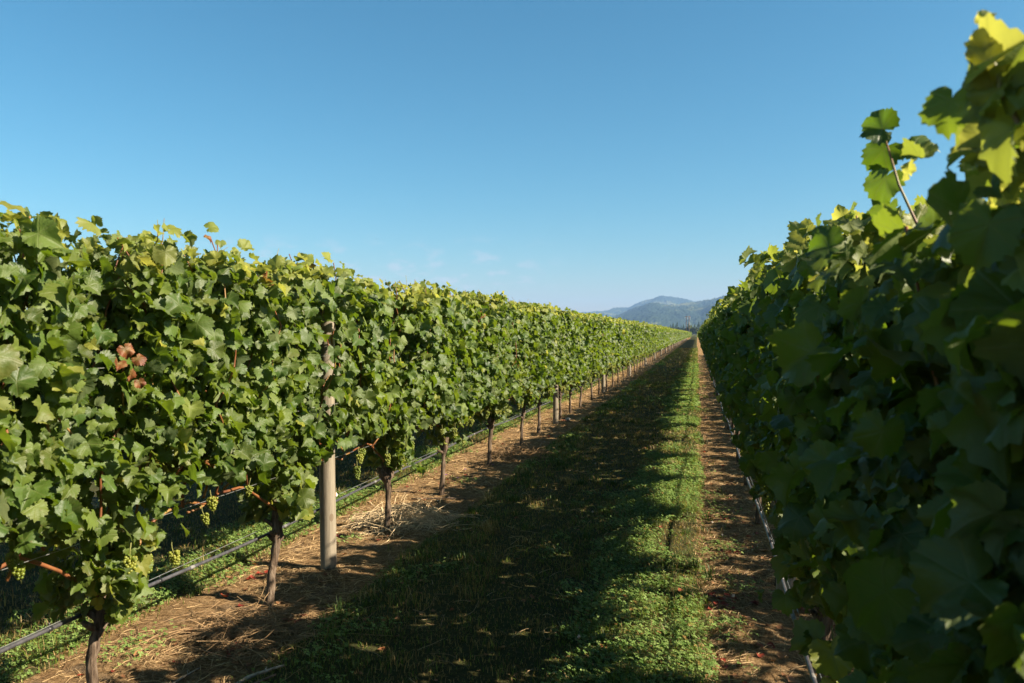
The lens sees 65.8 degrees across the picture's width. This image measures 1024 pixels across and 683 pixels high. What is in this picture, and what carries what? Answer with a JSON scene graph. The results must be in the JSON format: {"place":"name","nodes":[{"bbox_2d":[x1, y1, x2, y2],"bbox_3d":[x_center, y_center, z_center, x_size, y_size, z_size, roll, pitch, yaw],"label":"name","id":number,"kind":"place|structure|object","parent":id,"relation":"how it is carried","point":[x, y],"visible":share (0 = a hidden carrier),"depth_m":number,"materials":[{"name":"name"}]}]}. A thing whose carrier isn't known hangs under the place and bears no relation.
{"place":"outdoors","nodes":[
{"label":"outdoors","id":0,"kind":"place"},
{"bbox_2d":[0,334,772,682],"bbox_3d":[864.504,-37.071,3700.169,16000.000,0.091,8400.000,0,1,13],"label":"ground","id":1,"kind":"structure","parent":0,"point":[451,599],"depth_m":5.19,"materials":[{"name":"green plant"}]},
{"bbox_2d":[23,295,133,444],"bbox_3d":[-4.176,0.542,6.940,0.934,2.214,2.372,0,1,13],"label":"grape vine","id":2,"kind":"object","parent":1,"relation":"on","point":[111,345],"depth_m":7.17,"materials":[{"name":"green plant"}]},
{"bbox_2d":[20,337,690,682],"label":"soil strip","id":3,"kind":"object","parent":1,"relation":"on","point":[204,600],"visible":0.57,"depth_m":5.21,"materials":[{"name":"soil"}]},
{"bbox_2d":[0,223,27,543],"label":"grape vine","id":4,"kind":"object","parent":3,"relation":"on","point":[11,359],"visible":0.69,"depth_m":2.66,"materials":[{"name":"green plant"}]},
{"bbox_2d":[0,201,314,682],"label":"grape vine","id":5,"kind":"object","parent":3,"relation":"on","point":[151,336],"visible":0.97,"depth_m":3.40,"materials":[{"name":"green plant"}]},
{"bbox_2d":[125,238,391,606],"bbox_3d":[-1.468,0.554,4.990,0.975,2.268,2.292,0,1,13],"label":"grape vine","id":6,"kind":"object","parent":3,"relation":"on","point":[307,437],"visible":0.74,"depth_m":4.86,"materials":[{"name":"green plant"}]},
{"bbox_2d":[114,584,404,682],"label":"straw heap","id":7,"kind":"object","parent":3,"relation":"on","point":[269,617],"visible":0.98,"depth_m":4.37,"materials":[{"name":"beige plant"}]},
{"bbox_2d":[236,664,283,682],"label":"fallen stick","id":8,"kind":"object","parent":3,"relation":"on","point":[250,676],"visible":0.98,"depth_m":3.81,"materials":[{"name":"grey wood"}]},
{"bbox_2d":[254,673,275,682],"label":"fallen stick","id":9,"kind":"object","parent":3,"relation":"on","point":[266,678],"visible":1,"depth_m":3.75,"materials":[{"name":"grey wood"}]},
{"bbox_2d":[319,303,337,569],"bbox_3d":[-1.294,0.786,5.603,0.138,2.111,0.122,0,1,-24],"label":"wooden post","id":10,"kind":"object","parent":3,"relation":"on","point":[328,494],"visible":0.58,"depth_m":5.55,"materials":[{"name":"brown wood"}]},
{"bbox_2d":[0,420,443,570],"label":"trellis wire","id":11,"kind":"object","parent":10,"relation":"attached to","point":[171,512],"visible":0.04,"depth_m":4.01,"materials":[{"name":"grey metal"}]},
{"bbox_2d":[1,399,549,647],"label":"trellis wire","id":12,"kind":"object","parent":10,"relation":"attached to","point":[199,557],"visible":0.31,"depth_m":4.19,"materials":[{"name":"grey metal"}]},
{"bbox_2d":[0,345,670,653],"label":"irrigation pipe","id":13,"kind":"object","parent":10,"relation":"attached to","point":[51,628],"visible":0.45,"depth_m":4.31,"materials":[{"name":"black plastic"}]},
{"bbox_2d":[298,277,465,531],"bbox_3d":[-1.028,0.537,6.755,0.973,2.263,2.627,0,1,13],"label":"grape vine","id":14,"kind":"object","parent":3,"relation":"on","point":[405,327],"visible":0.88,"depth_m":6.58,"materials":[{"name":"green plant"}]},
{"bbox_2d":[336,494,481,545],"bbox_3d":[-0.984,1.488,7.013,1.394,0.246,1.338,0,1,-29],"label":"straw heap","id":15,"kind":"object","parent":3,"relation":"on","point":[405,514],"visible":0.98,"depth_m":6.88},
{"bbox_2d":[411,496,465,499],"bbox_3d":[-0.736,1.573,7.958,0.550,0.026,0.034,0,1,-2],"label":"fallen stick","id":16,"kind":"object","parent":3,"relation":"on","point":[437,498],"visible":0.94,"depth_m":7.95,"materials":[{"name":"brown wood"}]},
{"bbox_2d":[391,279,506,495],"bbox_3d":[-0.693,0.519,8.325,1.019,2.240,2.510,0,1,13],"label":"grape vine","id":17,"kind":"object","parent":3,"relation":"on","point":[469,382],"visible":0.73,"depth_m":8.15,"materials":[{"name":"green plant"}]},
{"bbox_2d":[452,289,533,464],"bbox_3d":[-0.317,0.502,10.026,0.869,2.256,2.475,0,1,13],"label":"grape vine","id":18,"kind":"object","parent":3,"relation":"on","point":[505,384],"visible":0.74,"depth_m":9.94,"materials":[{"name":"green plant"}]},
{"bbox_2d":[460,438,581,462],"bbox_3d":[0.069,1.453,10.939,1.747,0.224,1.894,0,1,13],"label":"straw heap","id":19,"kind":"object","parent":3,"relation":"on","point":[521,449],"visible":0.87,"depth_m":10.79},
{"bbox_2d":[506,299,557,444],"bbox_3d":[0.142,0.482,11.858,0.903,2.246,2.561,0,1,13],"label":"grape vine","id":20,"kind":"object","parent":3,"relation":"on","point":[535,346],"visible":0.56,"depth_m":11.58,"materials":[{"name":"green plant"}]},
{"bbox_2d":[532,303,574,433],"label":"grape vine","id":21,"kind":"object","parent":3,"relation":"on","point":[559,370],"visible":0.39,"depth_m":13.13,"materials":[{"name":"green plant"}]},
{"bbox_2d":[553,382,557,423],"bbox_3d":[0.804,0.692,14.608,0.111,2.111,0.109,0,1,29],"label":"wooden post","id":22,"kind":"object","parent":3,"relation":"on","point":[555,408],"visible":0.35,"depth_m":14.56,"materials":[{"name":"brown wood"}]},
{"bbox_2d":[555,310,586,419],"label":"grape vine","id":23,"kind":"object","parent":3,"relation":"on","point":[571,355],"visible":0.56,"depth_m":14.89,"materials":[{"name":"green plant"}]},
{"bbox_2d":[568,310,596,413],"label":"grape vine","id":24,"kind":"object","parent":3,"relation":"on","point":[582,351],"visible":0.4,"depth_m":16.31,"materials":[{"name":"green plant"}]},
{"bbox_2d":[578,313,603,407],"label":"grape vine","id":25,"kind":"object","parent":3,"relation":"on","point":[596,327],"visible":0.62,"depth_m":18.04,"materials":[{"name":"green plant"}]},
{"bbox_2d":[586,313,615,399],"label":"grape vine","id":26,"kind":"object","parent":3,"relation":"on","point":[603,345],"visible":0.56,"depth_m":19.84,"materials":[{"name":"green plant"}]},
{"bbox_2d":[601,374,604,392],"bbox_3d":[2.539,0.615,22.011,0.123,2.111,0.122,1,0,44],"label":"wooden post","id":27,"kind":"object","parent":3,"relation":"on","point":[603,384],"visible":0.27,"depth_m":21.96,"materials":[{"name":"brown wood"}]},
{"bbox_2d":[597,316,615,394],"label":"grape vine","id":28,"kind":"object","parent":3,"relation":"on","point":[613,355],"visible":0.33,"depth_m":21.27,"materials":[{"name":"green plant"}]},
{"bbox_2d":[605,317,622,390],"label":"grape vine","id":29,"kind":"object","parent":3,"relation":"on","point":[616,351],"visible":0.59,"depth_m":23.04,"materials":[{"name":"green plant"}]},
{"bbox_2d":[610,317,627,386],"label":"grape vine","id":30,"kind":"object","parent":3,"relation":"on","point":[623,332],"visible":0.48,"depth_m":24.42,"materials":[{"name":"green plant"}]},
{"bbox_2d":[617,318,631,382],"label":"grape vine","id":31,"kind":"object","parent":3,"relation":"on","point":[627,348],"visible":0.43,"depth_m":26.38,"materials":[{"name":"green plant"}]},
{"bbox_2d":[621,319,637,379],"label":"grape vine","id":32,"kind":"object","parent":3,"relation":"on","point":[632,340],"visible":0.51,"depth_m":28.18,"materials":[{"name":"green plant"}]},
{"bbox_2d":[628,365,630,375],"bbox_3d":[4.551,0.524,30.682,0.122,2.111,0.120,0,0,-30],"label":"wooden post","id":33,"kind":"object","parent":3,"relation":"on","point":[629,371],"visible":0.2,"depth_m":30.64,"materials":[{"name":"brown wood"}]},
{"bbox_2d":[627,320,640,376],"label":"grape vine","id":34,"kind":"object","parent":3,"relation":"on","point":[637,329],"visible":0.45,"depth_m":30.08,"materials":[{"name":"green plant"}]},
{"bbox_2d":[631,322,642,374],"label":"grape vine","id":35,"kind":"object","parent":3,"relation":"on","point":[640,342],"visible":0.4,"depth_m":31.56,"materials":[{"name":"green plant"}]},
{"bbox_2d":[633,323,644,372],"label":"grape vine","id":36,"kind":"object","parent":3,"relation":"on","point":[643,338],"visible":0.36,"depth_m":33.31,"materials":[{"name":"green plant"}]},
{"bbox_2d":[637,321,648,370],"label":"grape vine","id":37,"kind":"object","parent":3,"relation":"on","point":[645,331],"visible":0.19,"depth_m":34.69,"materials":[{"name":"green plant"}]},
{"bbox_2d":[639,323,650,368],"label":"grape vine","id":38,"kind":"object","parent":3,"relation":"on","point":[647,345],"visible":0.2,"depth_m":36.60,"materials":[{"name":"green plant"}]},
{"bbox_2d":[642,323,651,366],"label":"grape vine","id":39,"kind":"object","parent":3,"relation":"on","point":[649,341],"visible":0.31,"depth_m":38.22,"materials":[{"name":"green plant"}]},
{"bbox_2d":[647,324,653,354],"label":"grape vine","id":40,"kind":"object","parent":3,"relation":"on","point":[651,335],"visible":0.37,"depth_m":39.98,"materials":[{"name":"green plant"}]},
{"bbox_2d":[647,325,656,364],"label":"grape vine","id":41,"kind":"object","parent":3,"relation":"on","point":[654,330],"visible":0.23,"depth_m":41.88,"materials":[{"name":"green plant"}]},
{"bbox_2d":[648,324,658,363],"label":"grape vine","id":42,"kind":"object","parent":3,"relation":"on","point":[656,340],"visible":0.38,"depth_m":43.54,"materials":[{"name":"green plant"}]},
{"bbox_2d":[652,325,660,360],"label":"grape vine","id":43,"kind":"object","parent":3,"relation":"on","point":[657,339],"visible":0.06,"depth_m":46.93,"materials":[{"name":"green plant"}]},
{"bbox_2d":[656,325,661,350],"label":"grape vine","id":44,"kind":"object","parent":3,"relation":"on","point":[660,344],"visible":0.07,"depth_m":48.72,"materials":[{"name":"green plant"}]},
{"bbox_2d":[656,327,663,353],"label":"grape vine","id":45,"kind":"object","parent":3,"relation":"on","point":[662,343],"visible":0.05,"depth_m":52.08,"materials":[{"name":"green plant"}]},
{"bbox_2d":[658,327,665,357],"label":"grape vine","id":46,"kind":"object","parent":3,"relation":"on","point":[663,328],"visible":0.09,"depth_m":53.95,"materials":[{"name":"green plant"}]},
{"bbox_2d":[13,366,853,682],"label":"straw","id":47,"kind":"object","parent":1,"relation":"on","point":[711,470],"visible":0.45,"depth_m":5.88,"materials":[{"name":"beige plant"}]},
{"bbox_2d":[173,667,199,682],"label":"fallen stick","id":48,"kind":"object","parent":47,"relation":"on","point":[179,679],"visible":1,"depth_m":3.85,"materials":[{"name":"grey wood"}]},
{"bbox_2d":[77,365,834,682],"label":"leaf litter","id":49,"kind":"object","parent":1,"relation":"on","point":[790,678],"visible":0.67,"depth_m":4.85,"materials":[{"name":"plant"}]},
{"bbox_2d":[0,0,1023,312],"label":"sky","id":50,"kind":"structure","parent":0,"point":[580,156],"materials":[{"name":"blue"}]},
{"bbox_2d":[579,295,696,316],"bbox_3d":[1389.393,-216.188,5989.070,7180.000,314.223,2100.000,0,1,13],"label":"hills","id":51,"kind":"structure","parent":0,"point":[661,299],"depth_m":6357.12,"materials":[{"name":"blue"}]},
{"bbox_2d":[610,295,726,328],"bbox_3d":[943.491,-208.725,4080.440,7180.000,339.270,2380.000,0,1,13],"label":"hills","id":52,"kind":"structure","parent":0,"point":[656,313],"depth_m":3492.58,"materials":[{"name":"blue"}]},
{"bbox_2d":[696,337,853,682],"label":"soil strip","id":53,"kind":"object","parent":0,"point":[760,628],"visible":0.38,"depth_m":5.09,"materials":[{"name":"soil"}]},
{"bbox_2d":[702,322,706,360],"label":"grape vine","id":54,"kind":"object","parent":53,"relation":"on","point":[704,337],"depth_m":27.55,"materials":[{"name":"green plant"}]},
{"bbox_2d":[703,319,709,370],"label":"grape vine","id":55,"kind":"object","parent":53,"relation":"on","point":[706,341],"visible":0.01,"depth_m":21.74,"materials":[{"name":"green plant"}]},
{"bbox_2d":[705,320,717,395],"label":"grape vine","id":56,"kind":"object","parent":53,"relation":"on","point":[706,325],"depth_m":20.20,"materials":[{"name":"green plant"}]},
{"bbox_2d":[705,325,719,403],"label":"grape vine","id":57,"kind":"object","parent":53,"relation":"on","point":[706,336],"depth_m":19.24,"materials":[{"name":"green plant"}]},
{"bbox_2d":[706,311,723,415],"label":"grape vine","id":58,"kind":"object","parent":53,"relation":"on","point":[710,315],"visible":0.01,"depth_m":15.49,"materials":[{"name":"green plant"}]},
{"bbox_2d":[707,325,722,409],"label":"grape vine","id":59,"kind":"object","parent":53,"relation":"on","point":[709,366],"depth_m":17.02,"materials":[{"name":"green plant"}]},
{"bbox_2d":[707,309,729,429],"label":"grape vine","id":60,"kind":"object","parent":53,"relation":"on","point":[711,331],"visible":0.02,"depth_m":13.80,"materials":[{"name":"green plant"}]},
{"bbox_2d":[712,305,734,444],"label":"grape vine","id":61,"kind":"object","parent":53,"relation":"on","point":[718,379],"visible":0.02,"depth_m":12.25,"materials":[{"name":"green plant"}]},
{"bbox_2d":[711,298,739,461],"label":"grape vine","id":62,"kind":"object","parent":53,"relation":"on","point":[720,386],"visible":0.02,"depth_m":9.80,"materials":[{"name":"green plant"}]},
{"bbox_2d":[724,406,730,428],"bbox_3d":[3.768,0.701,13.811,0.123,2.111,0.122,0,1,-38],"label":"wooden post","id":63,"kind":"object","parent":53,"relation":"on","point":[725,423],"visible":0.09,"depth_m":13.77,"materials":[{"name":"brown wood"}]},
{"bbox_2d":[716,286,748,485],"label":"grape vine","id":64,"kind":"object","parent":53,"relation":"on","point":[725,313],"visible":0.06,"depth_m":8.26,"materials":[{"name":"green plant"}]},
{"bbox_2d":[720,289,761,523],"bbox_3d":[2.226,0.579,6.887,0.789,2.178,2.528,0,1,13],"label":"grape vine","id":65,"kind":"object","parent":53,"relation":"on","point":[730,351],"visible":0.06,"depth_m":6.86,"materials":[{"name":"green plant"}]},
{"bbox_2d":[727,251,782,585],"bbox_3d":[1.848,0.574,5.302,0.728,2.206,2.568,0,1,13],"label":"grape vine","id":66,"kind":"object","parent":53,"relation":"on","point":[746,355],"visible":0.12,"depth_m":5.19,"materials":[{"name":"green plant"}]},
{"bbox_2d":[776,499,795,591],"bbox_3d":[1.663,0.795,4.804,0.121,2.111,0.124,0,1,13],"label":"wooden post","id":67,"kind":"object","parent":53,"relation":"on","point":[790,583],"visible":0.02,"depth_m":4.76,"materials":[{"name":"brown wood"}]},
{"bbox_2d":[739,449,821,677],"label":"trellis wire","id":68,"kind":"object","parent":67,"relation":"attached to","point":[773,541],"visible":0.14,"depth_m":4.78,"materials":[{"name":"grey metal"}]},
{"bbox_2d":[710,371,816,682],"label":"irrigation pipe","id":69,"kind":"object","parent":68,"relation":"hanging from","point":[809,667],"visible":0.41,"depth_m":4.41,"materials":[{"name":"grey plastic"}]},
{"bbox_2d":[738,204,925,682],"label":"grape vine","id":70,"kind":"object","parent":53,"relation":"on","point":[788,486],"visible":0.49,"depth_m":3.09,"materials":[{"name":"green plant"}]},
{"bbox_2d":[765,63,1023,682],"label":"grape vine","id":71,"kind":"object","parent":53,"relation":"on","point":[905,594],"visible":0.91,"depth_m":1.45,"materials":[{"name":"green plant"}]},
{"bbox_2d":[912,10,1023,682],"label":"grape vine","id":72,"kind":"object","parent":53,"relation":"on","point":[979,237],"visible":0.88,"depth_m":0.99,"materials":[{"name":"green plant"}]}
]}

